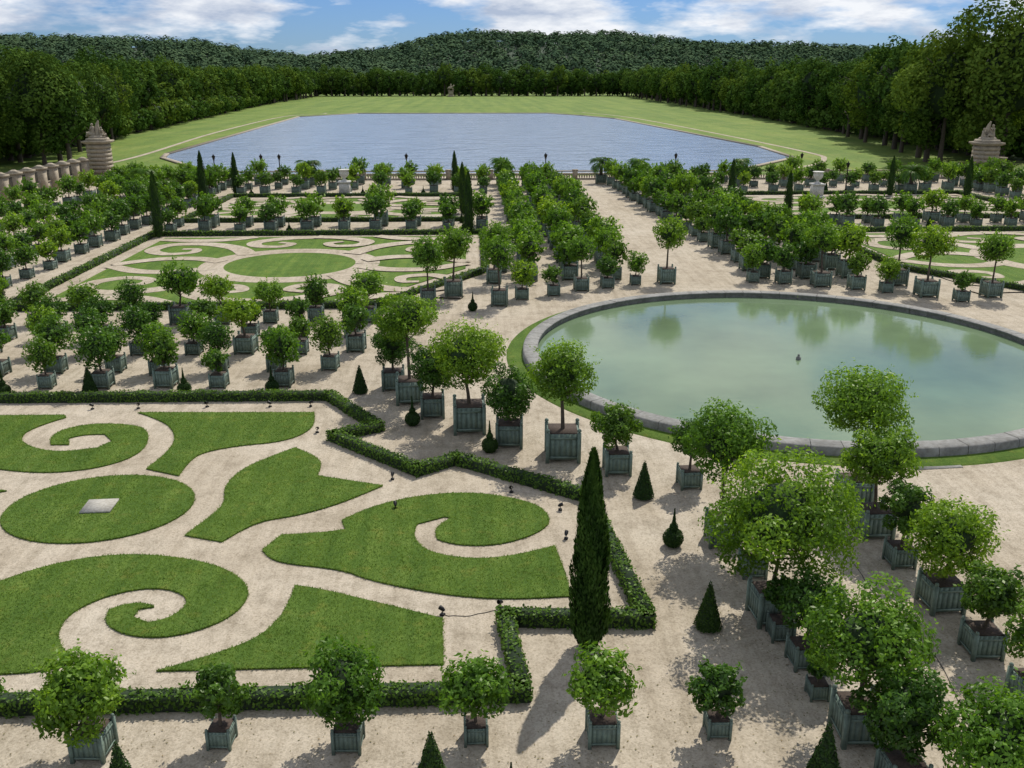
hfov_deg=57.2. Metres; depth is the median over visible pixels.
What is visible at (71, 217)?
citrus tree in planter
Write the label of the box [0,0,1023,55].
sky
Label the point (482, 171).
citrus tree in planter
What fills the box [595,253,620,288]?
citrus tree in planter
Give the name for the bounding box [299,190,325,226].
citrus tree in planter
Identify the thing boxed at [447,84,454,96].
equestrian statue
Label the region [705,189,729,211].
citrus tree in planter
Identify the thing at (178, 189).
citrus tree in planter
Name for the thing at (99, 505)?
stone slab
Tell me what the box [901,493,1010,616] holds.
citrus tree in planter
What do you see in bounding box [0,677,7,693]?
citrus tree in planter
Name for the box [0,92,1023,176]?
ground
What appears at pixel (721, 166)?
citrus tree in planter
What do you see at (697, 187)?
citrus tree in planter
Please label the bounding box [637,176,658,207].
citrus tree in planter
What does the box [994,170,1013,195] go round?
citrus tree in planter
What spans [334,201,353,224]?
citrus tree in planter
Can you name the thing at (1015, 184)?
citrus tree in planter
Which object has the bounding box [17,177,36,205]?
citrus tree in planter
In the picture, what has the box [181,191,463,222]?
box hedge
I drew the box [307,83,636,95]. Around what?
woodland undergrowth
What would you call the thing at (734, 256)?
citrus tree in planter
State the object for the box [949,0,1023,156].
chestnut tree
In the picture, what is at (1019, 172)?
citrus tree in planter
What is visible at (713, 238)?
citrus tree in planter
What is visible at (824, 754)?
topiary cone
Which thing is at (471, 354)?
citrus tree in planter
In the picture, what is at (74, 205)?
citrus tree in planter
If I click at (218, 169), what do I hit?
citrus tree in planter
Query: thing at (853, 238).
citrus tree in planter
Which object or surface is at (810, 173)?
citrus tree in planter
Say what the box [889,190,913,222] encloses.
citrus tree in planter
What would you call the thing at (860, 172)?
citrus tree in planter
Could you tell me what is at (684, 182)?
citrus tree in planter
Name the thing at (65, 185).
citrus tree in planter
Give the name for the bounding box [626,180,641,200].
citrus tree in planter
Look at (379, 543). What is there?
parterre lawn
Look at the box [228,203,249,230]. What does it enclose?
citrus tree in planter
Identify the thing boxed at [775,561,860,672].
citrus tree in planter
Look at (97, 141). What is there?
gate pier with sculpture
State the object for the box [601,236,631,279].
citrus tree in planter
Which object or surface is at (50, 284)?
box hedge
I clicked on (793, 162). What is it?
citrus tree in planter
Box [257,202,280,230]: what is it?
citrus tree in planter
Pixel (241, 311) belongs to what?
citrus tree in planter
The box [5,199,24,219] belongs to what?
citrus tree in planter
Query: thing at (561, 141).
lake water
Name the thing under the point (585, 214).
citrus tree in planter
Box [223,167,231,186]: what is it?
citrus tree in planter
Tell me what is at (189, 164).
citrus tree in planter
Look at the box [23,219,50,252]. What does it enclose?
citrus tree in planter
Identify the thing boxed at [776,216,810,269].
citrus tree in planter
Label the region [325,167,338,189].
citrus tree in planter
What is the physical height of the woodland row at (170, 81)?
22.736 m
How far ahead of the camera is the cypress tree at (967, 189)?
110.74 m
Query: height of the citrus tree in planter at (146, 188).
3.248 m
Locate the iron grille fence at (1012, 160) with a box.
[999,157,1023,182]
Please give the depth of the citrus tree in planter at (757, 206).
86.69 m
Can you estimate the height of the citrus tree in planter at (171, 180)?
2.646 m
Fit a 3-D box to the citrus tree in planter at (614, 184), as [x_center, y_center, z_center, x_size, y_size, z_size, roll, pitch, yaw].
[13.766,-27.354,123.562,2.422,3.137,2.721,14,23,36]
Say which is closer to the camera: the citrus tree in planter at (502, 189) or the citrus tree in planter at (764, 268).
the citrus tree in planter at (764, 268)
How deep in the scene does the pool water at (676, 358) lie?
48.64 m
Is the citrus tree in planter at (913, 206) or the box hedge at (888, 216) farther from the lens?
the box hedge at (888, 216)
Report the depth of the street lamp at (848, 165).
119.35 m
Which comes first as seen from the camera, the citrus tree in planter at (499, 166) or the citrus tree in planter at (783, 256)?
the citrus tree in planter at (783, 256)
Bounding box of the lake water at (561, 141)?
[167,113,788,173]
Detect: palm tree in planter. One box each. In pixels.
[129,167,158,180]
[294,160,321,185]
[489,157,515,181]
[589,157,613,183]
[626,158,650,169]
[725,158,753,184]
[899,164,928,193]
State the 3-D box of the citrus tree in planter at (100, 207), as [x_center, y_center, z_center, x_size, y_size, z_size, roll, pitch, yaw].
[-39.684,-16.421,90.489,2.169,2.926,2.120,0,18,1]
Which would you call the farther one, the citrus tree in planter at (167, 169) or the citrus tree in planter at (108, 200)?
the citrus tree in planter at (167, 169)
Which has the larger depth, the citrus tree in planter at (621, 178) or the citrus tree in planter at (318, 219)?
the citrus tree in planter at (621, 178)
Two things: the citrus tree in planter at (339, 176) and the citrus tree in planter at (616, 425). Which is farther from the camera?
the citrus tree in planter at (339, 176)
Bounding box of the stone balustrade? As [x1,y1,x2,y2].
[103,169,947,179]
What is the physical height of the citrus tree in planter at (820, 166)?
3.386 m
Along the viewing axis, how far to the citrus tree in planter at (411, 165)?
128.09 m
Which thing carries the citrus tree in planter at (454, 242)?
on the gravel court
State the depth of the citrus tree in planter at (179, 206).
91.56 m
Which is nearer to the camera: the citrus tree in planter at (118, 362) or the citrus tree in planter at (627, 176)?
the citrus tree in planter at (118, 362)
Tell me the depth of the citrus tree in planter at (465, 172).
123.53 m
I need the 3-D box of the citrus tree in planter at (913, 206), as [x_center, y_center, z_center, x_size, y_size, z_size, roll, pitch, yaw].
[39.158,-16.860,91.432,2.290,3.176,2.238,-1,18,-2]
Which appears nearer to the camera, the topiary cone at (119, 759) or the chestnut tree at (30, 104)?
the topiary cone at (119, 759)
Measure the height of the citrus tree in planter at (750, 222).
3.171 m
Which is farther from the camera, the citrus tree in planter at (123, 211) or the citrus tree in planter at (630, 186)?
the citrus tree in planter at (630, 186)
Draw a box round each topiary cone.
[81,366,97,391]
[109,741,131,767]
[352,365,367,393]
[418,730,446,767]
[632,460,654,500]
[692,581,721,633]
[806,722,841,767]
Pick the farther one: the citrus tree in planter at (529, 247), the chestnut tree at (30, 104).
the chestnut tree at (30, 104)
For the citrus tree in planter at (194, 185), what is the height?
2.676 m
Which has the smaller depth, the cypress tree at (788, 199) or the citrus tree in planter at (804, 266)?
the citrus tree in planter at (804, 266)
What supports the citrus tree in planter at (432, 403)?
on the gravel court
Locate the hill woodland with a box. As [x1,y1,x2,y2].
[0,28,892,89]
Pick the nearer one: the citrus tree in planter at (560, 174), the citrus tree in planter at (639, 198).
the citrus tree in planter at (639, 198)
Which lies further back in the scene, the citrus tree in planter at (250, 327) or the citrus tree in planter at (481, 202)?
the citrus tree in planter at (481, 202)
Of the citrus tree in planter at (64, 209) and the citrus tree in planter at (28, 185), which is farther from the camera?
the citrus tree in planter at (28, 185)
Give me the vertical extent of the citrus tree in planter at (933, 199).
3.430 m
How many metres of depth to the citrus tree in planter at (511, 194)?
91.68 m
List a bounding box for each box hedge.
[0,388,658,718]
[6,227,489,311]
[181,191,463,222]
[735,189,1023,218]
[834,225,1023,292]
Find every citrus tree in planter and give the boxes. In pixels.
[0,194,7,215]
[0,201,10,227]
[0,211,24,244]
[0,230,20,268]
[0,245,12,288]
[0,272,9,324]
[0,295,18,341]
[0,296,5,352]
[0,329,11,376]
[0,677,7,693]
[1,184,23,206]
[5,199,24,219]
[11,229,33,260]
[11,242,39,278]
[14,279,50,320]
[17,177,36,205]
[17,207,40,241]
[18,190,43,218]
[21,332,58,389]
[22,304,58,334]
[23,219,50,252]
[26,199,59,229]
[27,310,77,373]
[30,638,135,764]
[33,185,53,213]
[33,292,69,333]
[34,238,57,269]
[41,215,66,246]
[43,224,75,262]
[48,186,62,207]
[52,202,73,219]
[54,173,78,203]
[59,211,78,240]
[64,199,80,219]
[65,278,100,323]
[65,303,109,355]
[66,218,90,253]
[70,319,118,389]
[72,181,85,201]
[74,204,96,234]
[75,169,98,195]
[76,210,106,247]
[79,192,97,206]
[79,292,116,330]
[88,200,109,228]
[92,191,107,201]
[94,175,107,193]
[98,180,121,198]
[100,194,115,208]
[100,208,122,241]
[100,321,129,372]
[101,170,120,180]
[107,166,124,178]
[107,174,129,200]
[107,197,133,234]
[109,165,127,178]
[113,276,146,316]
[114,301,153,355]
[120,178,145,215]
[120,192,145,229]
[121,172,133,180]
[126,160,142,171]
[131,162,148,172]
[132,320,178,375]
[133,174,149,198]
[136,191,151,224]
[138,300,164,334]
[139,181,149,193]
[142,178,164,191]
[142,328,179,388]
[146,165,163,179]
[146,192,165,217]
[154,254,202,325]
[157,168,167,181]
[157,178,169,203]
[157,184,177,211]
[161,164,173,181]
[161,209,178,230]
[166,196,189,226]
[168,178,178,186]
[169,182,185,203]
[170,166,189,194]
[174,310,209,355]
[175,161,193,168]
[181,182,193,206]
[181,657,254,750]
[184,180,197,203]
[185,296,221,338]
[186,166,208,195]
[189,191,216,230]
[195,316,234,370]
[196,190,222,227]
[197,272,234,324]
[199,346,230,388]
[205,165,217,194]
[207,164,223,193]
[208,176,218,193]
[213,295,262,354]
[217,163,229,189]
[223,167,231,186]
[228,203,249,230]
[233,174,247,193]
[234,195,257,226]
[239,167,255,188]
[241,298,264,335]
[247,158,268,184]
[251,276,283,323]
[256,171,273,192]
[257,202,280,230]
[257,324,286,371]
[258,323,303,387]
[264,194,290,226]
[271,171,284,188]
[277,164,292,184]
[285,295,310,336]
[288,173,304,192]
[288,314,312,354]
[290,197,319,229]
[292,630,385,755]
[294,161,314,189]
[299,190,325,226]
[300,272,329,320]
[305,310,346,370]
[311,169,327,192]
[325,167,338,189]
[330,194,355,229]
[333,166,343,183]
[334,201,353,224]
[334,284,369,337]
[336,301,371,352]
[341,174,354,191]
[345,162,361,189]
[348,265,386,321]
[350,156,369,184]
[360,192,389,229]
[362,182,396,225]
[367,283,448,405]
[367,326,415,391]
[370,169,389,189]
[371,162,389,187]
[382,162,393,183]
[395,167,414,188]
[400,172,415,192]
[401,200,419,229]
[404,160,417,183]
[404,338,451,419]
[405,197,426,225]
[405,232,444,306]
[418,313,508,435]
[424,163,442,184]
[425,169,440,192]
[434,163,444,183]
[435,223,476,298]
[435,649,512,747]
[436,200,458,228]
[438,192,459,225]
[450,173,459,192]
[457,165,468,183]
[472,189,494,228]
[473,198,494,217]
[474,164,490,187]
[476,232,519,306]
[477,176,489,193]
[477,359,536,448]
[478,220,512,284]
[487,226,513,272]
[491,156,512,188]
[495,169,509,182]
[498,171,515,181]
[498,173,517,200]
[498,179,519,208]
[499,180,524,199]
[501,201,509,221]
[502,187,528,226]
[504,194,525,226]
[504,197,536,234]
[505,199,533,215]
[506,204,540,231]
[507,214,543,261]
[510,222,545,266]
[510,260,538,299]
[512,229,546,281]
[519,164,526,191]
[520,160,543,197]
[521,171,551,208]
[523,171,541,200]
[524,164,545,192]
[524,336,601,463]
[529,184,557,219]
[530,181,551,214]
[534,194,561,236]
[536,200,572,242]
[536,209,546,231]
[540,205,573,249]
[541,161,555,179]
[541,264,563,296]
[545,168,559,185]
[545,169,557,188]
[549,171,565,191]
[549,220,570,262]
[549,221,589,271]
[551,175,563,197]
[551,181,565,206]
[552,238,578,280]
[556,174,578,208]
[558,176,586,207]
[561,185,586,224]
[562,639,644,749]
[565,233,597,291]
[566,195,590,226]
[567,193,598,230]
[579,207,600,239]
[580,215,602,243]
[584,215,623,263]
[589,399,643,476]
[590,225,624,270]
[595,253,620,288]
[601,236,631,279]
[602,158,619,185]
[608,164,620,188]
[612,161,632,191]
[618,173,628,193]
[623,166,641,197]
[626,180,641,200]
[626,250,649,284]
[631,169,652,203]
[632,161,647,172]
[637,162,652,173]
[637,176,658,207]
[641,175,668,212]
[649,162,669,196]
[651,188,671,215]
[652,213,687,284]
[656,170,677,192]
[657,193,673,219]
[665,159,686,178]
[665,189,690,223]
[667,177,685,194]
[667,412,707,490]
[669,170,699,211]
[673,168,689,176]
[674,396,779,549]
[677,203,691,229]
[683,197,709,236]
[685,654,747,740]
[686,192,698,204]
[688,173,699,195]
[689,166,699,174]
[691,180,701,192]
[691,186,712,214]
[692,215,711,241]
[695,162,710,178]
[698,436,875,629]
[699,172,720,203]
[702,202,731,248]
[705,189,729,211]
[708,186,723,198]
[709,201,745,254]
[712,168,726,189]
[714,191,747,234]
[717,159,730,182]
[719,184,745,197]
[727,161,743,186]
[728,208,743,237]
[728,226,749,262]
[731,507,768,579]
[735,229,767,270]
[737,170,751,190]
[739,196,755,214]
[739,210,760,234]
[740,241,765,282]
[744,201,760,220]
[746,163,763,186]
[747,201,775,231]
[749,236,777,278]
[751,205,781,245]
[762,572,796,643]
[764,162,777,182]
[764,210,796,262]
[765,170,780,190]
[765,202,793,239]
[771,241,798,284]
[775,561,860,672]
[776,163,793,186]
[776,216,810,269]
[783,155,804,182]
[792,165,807,190]
[792,207,818,227]
[792,233,819,279]
[796,191,815,214]
[796,571,942,749]
[800,194,825,216]
[802,207,837,260]
[802,221,840,287]
[804,165,817,186]
[804,645,834,702]
[811,159,827,182]
[811,357,917,506]
[819,172,829,187]
[819,224,844,270]
[826,191,845,222]
[827,169,839,186]
[831,157,847,181]
[834,191,859,226]
[835,220,874,278]
[838,411,927,540]
[843,171,859,190]
[846,250,872,289]
[849,664,965,767]
[851,167,863,186]
[859,195,874,222]
[861,162,876,181]
[867,193,892,226]
[868,169,882,190]
[873,254,901,292]
[875,478,933,569]
[878,169,888,185]
[884,212,925,285]
[886,158,902,181]
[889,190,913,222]
[894,171,906,189]
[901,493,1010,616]
[903,195,927,225]
[909,219,959,297]
[917,168,934,189]
[919,187,950,222]
[927,157,942,181]
[929,666,1023,767]
[939,161,961,189]
[939,196,960,225]
[947,161,964,185]
[951,270,976,301]
[953,559,1023,661]
[956,194,978,222]
[959,160,975,186]
[968,199,988,225]
[971,164,986,188]
[973,161,985,182]
[974,169,986,190]
[976,228,1015,298]
[982,156,1000,183]
[982,165,1000,192]
[988,193,1006,222]
[994,158,1017,186]
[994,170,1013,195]
[1002,599,1023,701]
[1003,196,1023,225]
[1009,176,1023,198]
[1011,166,1023,191]
[1018,194,1023,220]
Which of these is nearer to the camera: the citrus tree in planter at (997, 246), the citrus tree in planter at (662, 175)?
the citrus tree in planter at (997, 246)
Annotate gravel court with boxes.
[0,174,1023,767]
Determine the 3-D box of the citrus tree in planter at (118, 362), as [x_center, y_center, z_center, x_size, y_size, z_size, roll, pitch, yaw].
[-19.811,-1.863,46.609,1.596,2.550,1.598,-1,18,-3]
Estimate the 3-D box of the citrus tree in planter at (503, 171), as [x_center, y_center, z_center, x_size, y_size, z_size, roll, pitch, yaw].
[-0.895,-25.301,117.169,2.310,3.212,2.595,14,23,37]
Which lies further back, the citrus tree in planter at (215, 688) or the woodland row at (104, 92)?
the woodland row at (104, 92)
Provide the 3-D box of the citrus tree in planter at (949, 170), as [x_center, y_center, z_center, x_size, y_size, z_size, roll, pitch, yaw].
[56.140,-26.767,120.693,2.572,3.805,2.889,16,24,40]
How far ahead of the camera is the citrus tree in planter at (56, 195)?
101.91 m
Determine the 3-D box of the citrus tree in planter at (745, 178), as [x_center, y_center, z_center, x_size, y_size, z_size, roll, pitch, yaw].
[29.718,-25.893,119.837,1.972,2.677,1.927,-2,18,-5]
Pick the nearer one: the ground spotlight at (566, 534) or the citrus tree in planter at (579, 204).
the ground spotlight at (566, 534)
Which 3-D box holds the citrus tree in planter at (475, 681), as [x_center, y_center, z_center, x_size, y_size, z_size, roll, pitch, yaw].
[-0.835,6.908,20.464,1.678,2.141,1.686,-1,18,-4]
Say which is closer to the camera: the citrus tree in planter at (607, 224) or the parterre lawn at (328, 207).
the citrus tree in planter at (607, 224)
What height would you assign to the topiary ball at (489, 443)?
1.379 m
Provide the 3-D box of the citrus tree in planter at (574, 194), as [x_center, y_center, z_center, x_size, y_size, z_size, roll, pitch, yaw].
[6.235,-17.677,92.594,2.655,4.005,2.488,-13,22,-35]
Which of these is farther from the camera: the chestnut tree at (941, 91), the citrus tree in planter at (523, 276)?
the chestnut tree at (941, 91)
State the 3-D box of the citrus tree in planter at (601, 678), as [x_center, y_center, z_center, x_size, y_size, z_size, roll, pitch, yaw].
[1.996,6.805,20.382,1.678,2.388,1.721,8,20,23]
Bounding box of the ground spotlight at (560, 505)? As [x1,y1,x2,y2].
[558,502,562,510]
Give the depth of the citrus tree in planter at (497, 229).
65.82 m
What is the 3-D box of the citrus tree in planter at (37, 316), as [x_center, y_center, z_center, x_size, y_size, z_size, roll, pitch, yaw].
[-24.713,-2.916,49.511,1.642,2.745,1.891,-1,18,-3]
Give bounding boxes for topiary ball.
[0,370,11,392]
[177,368,191,390]
[265,366,278,390]
[405,396,419,425]
[468,292,477,311]
[481,420,497,453]
[662,508,683,548]
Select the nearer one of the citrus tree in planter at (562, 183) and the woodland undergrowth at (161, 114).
the citrus tree in planter at (562, 183)
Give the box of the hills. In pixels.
[17,41,865,91]
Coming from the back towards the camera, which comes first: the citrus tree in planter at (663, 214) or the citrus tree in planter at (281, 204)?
the citrus tree in planter at (663, 214)
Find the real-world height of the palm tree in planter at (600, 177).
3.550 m
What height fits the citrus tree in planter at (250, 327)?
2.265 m
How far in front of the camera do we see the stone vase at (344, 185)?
115.79 m
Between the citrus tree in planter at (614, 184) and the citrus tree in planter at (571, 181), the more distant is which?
the citrus tree in planter at (614, 184)
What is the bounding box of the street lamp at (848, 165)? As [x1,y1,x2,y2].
[844,161,849,190]
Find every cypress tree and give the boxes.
[0,271,6,299]
[148,170,165,236]
[196,150,209,198]
[230,152,238,193]
[450,150,457,191]
[457,161,465,213]
[461,170,475,233]
[567,446,612,651]
[728,158,736,192]
[784,170,793,216]
[886,155,895,195]
[961,156,973,199]
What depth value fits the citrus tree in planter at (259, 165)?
126.76 m
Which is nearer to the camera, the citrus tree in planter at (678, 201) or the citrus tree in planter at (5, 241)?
the citrus tree in planter at (5, 241)
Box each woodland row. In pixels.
[0,45,147,162]
[68,53,324,110]
[619,55,839,122]
[789,34,1023,161]
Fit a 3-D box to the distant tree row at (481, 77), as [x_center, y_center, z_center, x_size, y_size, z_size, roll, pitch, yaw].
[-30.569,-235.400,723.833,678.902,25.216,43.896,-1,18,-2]
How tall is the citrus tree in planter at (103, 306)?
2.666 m
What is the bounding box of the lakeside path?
[113,112,826,167]
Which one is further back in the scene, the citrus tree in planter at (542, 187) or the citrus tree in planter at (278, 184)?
the citrus tree in planter at (278, 184)
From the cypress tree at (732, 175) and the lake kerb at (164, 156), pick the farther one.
the lake kerb at (164, 156)
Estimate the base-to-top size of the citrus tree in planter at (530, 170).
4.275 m
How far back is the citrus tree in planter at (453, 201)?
91.95 m
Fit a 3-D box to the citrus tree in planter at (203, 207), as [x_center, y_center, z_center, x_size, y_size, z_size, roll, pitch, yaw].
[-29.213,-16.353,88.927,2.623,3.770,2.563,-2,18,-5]
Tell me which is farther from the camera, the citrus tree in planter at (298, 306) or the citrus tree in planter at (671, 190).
the citrus tree in planter at (671, 190)
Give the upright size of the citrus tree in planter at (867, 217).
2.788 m
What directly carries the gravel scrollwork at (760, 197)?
on the parterre lawn at (823, 209)
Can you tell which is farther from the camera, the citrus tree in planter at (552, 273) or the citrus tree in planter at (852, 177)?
the citrus tree in planter at (852, 177)
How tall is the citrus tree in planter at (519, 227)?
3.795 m
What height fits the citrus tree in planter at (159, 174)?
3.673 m
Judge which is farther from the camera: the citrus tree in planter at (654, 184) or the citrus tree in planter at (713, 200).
the citrus tree in planter at (654, 184)
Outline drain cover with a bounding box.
[918,465,962,469]
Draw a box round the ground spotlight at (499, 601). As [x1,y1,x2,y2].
[497,600,503,607]
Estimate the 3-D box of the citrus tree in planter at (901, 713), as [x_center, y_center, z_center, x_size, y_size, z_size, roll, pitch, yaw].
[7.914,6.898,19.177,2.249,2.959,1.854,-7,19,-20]
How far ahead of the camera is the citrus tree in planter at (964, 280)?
61.13 m
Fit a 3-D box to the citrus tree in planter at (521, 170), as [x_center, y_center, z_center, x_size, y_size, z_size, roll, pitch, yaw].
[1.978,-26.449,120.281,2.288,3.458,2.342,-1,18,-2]
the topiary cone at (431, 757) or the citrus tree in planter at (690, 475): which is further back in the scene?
the citrus tree in planter at (690, 475)
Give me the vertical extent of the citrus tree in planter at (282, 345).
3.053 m
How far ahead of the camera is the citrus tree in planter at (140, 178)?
111.60 m
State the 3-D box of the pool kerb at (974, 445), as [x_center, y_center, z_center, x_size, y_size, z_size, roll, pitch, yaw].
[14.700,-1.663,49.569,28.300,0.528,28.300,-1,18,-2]
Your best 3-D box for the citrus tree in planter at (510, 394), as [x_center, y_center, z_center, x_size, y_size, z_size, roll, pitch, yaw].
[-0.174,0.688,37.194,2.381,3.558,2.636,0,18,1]
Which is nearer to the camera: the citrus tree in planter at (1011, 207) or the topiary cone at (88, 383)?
the topiary cone at (88, 383)
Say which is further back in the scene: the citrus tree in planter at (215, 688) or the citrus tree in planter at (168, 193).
the citrus tree in planter at (168, 193)
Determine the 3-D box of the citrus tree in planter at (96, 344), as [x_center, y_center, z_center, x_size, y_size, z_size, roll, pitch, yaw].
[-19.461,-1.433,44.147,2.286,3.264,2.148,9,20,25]
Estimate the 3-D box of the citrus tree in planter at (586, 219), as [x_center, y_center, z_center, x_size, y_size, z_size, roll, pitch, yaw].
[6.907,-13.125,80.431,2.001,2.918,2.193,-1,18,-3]
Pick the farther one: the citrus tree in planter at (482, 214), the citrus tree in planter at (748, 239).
the citrus tree in planter at (482, 214)
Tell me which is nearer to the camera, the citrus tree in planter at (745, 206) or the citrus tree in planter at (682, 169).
the citrus tree in planter at (745, 206)
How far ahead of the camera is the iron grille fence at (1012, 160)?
129.04 m
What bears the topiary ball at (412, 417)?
on the gravel court
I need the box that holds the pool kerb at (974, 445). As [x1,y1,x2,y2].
[523,290,1023,456]
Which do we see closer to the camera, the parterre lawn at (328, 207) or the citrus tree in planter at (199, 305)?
the citrus tree in planter at (199, 305)
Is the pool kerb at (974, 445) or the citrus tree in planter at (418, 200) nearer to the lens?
the pool kerb at (974, 445)
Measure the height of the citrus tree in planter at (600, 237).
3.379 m
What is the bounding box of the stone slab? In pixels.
[79,498,118,513]
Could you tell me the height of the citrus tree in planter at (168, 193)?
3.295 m
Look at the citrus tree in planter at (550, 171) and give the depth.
122.91 m
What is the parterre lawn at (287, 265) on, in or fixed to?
on the gravel court
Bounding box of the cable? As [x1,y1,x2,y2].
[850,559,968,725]
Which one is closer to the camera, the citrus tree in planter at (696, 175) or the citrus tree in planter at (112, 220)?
the citrus tree in planter at (112, 220)
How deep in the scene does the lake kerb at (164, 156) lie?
211.71 m
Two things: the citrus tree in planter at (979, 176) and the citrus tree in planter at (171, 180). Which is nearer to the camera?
the citrus tree in planter at (171, 180)
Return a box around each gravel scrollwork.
[49,235,470,301]
[212,196,459,217]
[746,194,1019,214]
[863,231,1023,292]
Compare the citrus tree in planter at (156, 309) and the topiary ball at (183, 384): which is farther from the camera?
the citrus tree in planter at (156, 309)
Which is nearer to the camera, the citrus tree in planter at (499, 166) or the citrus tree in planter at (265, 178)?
the citrus tree in planter at (265, 178)
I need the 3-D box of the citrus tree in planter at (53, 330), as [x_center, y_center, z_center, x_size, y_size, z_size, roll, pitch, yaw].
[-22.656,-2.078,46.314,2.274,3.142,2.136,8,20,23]
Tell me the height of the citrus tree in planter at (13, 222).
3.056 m
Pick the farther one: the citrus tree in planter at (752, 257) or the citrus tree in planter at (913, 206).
the citrus tree in planter at (913, 206)
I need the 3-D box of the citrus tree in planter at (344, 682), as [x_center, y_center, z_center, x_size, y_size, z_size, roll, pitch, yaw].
[-3.625,6.673,20.248,1.871,2.720,2.232,-9,20,-25]
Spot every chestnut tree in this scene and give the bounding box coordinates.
[0,48,77,164]
[890,8,992,161]
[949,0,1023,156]
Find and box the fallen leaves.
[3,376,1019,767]
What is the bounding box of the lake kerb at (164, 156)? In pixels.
[159,113,795,175]
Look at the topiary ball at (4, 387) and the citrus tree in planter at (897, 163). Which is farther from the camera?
the citrus tree in planter at (897, 163)
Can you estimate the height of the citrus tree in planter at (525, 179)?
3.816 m
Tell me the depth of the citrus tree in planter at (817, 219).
73.67 m
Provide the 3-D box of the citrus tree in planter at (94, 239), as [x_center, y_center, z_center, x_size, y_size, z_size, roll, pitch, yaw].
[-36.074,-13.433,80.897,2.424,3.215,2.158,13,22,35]
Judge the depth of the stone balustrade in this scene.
134.35 m
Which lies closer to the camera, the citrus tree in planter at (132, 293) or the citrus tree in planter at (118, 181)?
the citrus tree in planter at (132, 293)
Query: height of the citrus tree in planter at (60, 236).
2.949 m
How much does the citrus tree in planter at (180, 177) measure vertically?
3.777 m
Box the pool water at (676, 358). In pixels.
[538,297,1023,441]
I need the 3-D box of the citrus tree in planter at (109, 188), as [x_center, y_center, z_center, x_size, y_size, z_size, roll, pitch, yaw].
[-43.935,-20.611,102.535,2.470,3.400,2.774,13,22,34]
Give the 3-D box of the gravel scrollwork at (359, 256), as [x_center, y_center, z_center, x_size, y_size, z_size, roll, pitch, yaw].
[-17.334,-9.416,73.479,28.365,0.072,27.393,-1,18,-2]
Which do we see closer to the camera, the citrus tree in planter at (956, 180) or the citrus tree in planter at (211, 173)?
the citrus tree in planter at (211, 173)
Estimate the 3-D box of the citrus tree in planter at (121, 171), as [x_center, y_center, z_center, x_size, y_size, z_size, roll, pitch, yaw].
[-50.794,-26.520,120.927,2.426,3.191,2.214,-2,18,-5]
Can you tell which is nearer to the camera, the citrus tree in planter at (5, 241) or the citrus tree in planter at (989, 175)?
the citrus tree in planter at (5, 241)
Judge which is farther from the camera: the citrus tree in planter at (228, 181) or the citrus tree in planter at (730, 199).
the citrus tree in planter at (228, 181)
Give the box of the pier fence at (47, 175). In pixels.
[0,157,89,200]
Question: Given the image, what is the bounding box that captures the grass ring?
[506,295,1023,466]
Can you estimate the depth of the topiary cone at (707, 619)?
24.76 m
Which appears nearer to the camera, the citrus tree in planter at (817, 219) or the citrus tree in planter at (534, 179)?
the citrus tree in planter at (817, 219)
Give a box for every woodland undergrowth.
[0,90,301,160]
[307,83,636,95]
[643,93,1023,159]
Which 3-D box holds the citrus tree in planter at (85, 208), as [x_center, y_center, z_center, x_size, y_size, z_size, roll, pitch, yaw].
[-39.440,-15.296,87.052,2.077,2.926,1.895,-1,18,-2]
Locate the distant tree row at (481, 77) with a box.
[184,62,788,95]
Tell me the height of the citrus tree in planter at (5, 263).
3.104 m
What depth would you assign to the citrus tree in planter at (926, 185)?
119.83 m
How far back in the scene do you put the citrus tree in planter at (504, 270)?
70.30 m
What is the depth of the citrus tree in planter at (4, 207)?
89.90 m
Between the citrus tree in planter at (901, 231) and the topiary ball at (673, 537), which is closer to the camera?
the topiary ball at (673, 537)
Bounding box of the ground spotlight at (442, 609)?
[438,605,445,616]
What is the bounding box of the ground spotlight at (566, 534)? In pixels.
[564,530,568,539]
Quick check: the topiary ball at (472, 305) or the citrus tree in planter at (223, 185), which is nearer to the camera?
the topiary ball at (472, 305)
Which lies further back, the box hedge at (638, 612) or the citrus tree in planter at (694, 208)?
the citrus tree in planter at (694, 208)
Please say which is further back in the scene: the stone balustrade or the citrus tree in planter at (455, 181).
the stone balustrade
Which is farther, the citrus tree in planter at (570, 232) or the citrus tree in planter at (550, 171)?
the citrus tree in planter at (550, 171)
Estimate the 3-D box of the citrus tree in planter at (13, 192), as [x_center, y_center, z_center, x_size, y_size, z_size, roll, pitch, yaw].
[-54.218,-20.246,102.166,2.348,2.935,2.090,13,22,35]
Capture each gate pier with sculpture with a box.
[81,120,113,176]
[964,121,1005,178]
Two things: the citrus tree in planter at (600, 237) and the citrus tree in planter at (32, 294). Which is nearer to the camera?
the citrus tree in planter at (32, 294)
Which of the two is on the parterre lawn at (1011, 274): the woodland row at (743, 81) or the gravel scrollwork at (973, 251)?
the gravel scrollwork at (973, 251)
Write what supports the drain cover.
on the gravel court
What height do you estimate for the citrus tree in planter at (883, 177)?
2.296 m
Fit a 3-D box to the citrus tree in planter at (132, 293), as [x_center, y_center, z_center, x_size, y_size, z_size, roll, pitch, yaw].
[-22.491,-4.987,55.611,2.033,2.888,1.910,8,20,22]
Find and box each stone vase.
[337,169,351,192]
[809,171,825,197]
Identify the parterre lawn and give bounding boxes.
[0,411,569,674]
[50,236,465,302]
[215,197,455,216]
[748,195,996,214]
[861,232,1023,281]
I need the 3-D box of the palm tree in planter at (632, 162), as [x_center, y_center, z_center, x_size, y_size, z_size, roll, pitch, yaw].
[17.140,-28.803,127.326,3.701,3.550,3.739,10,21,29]

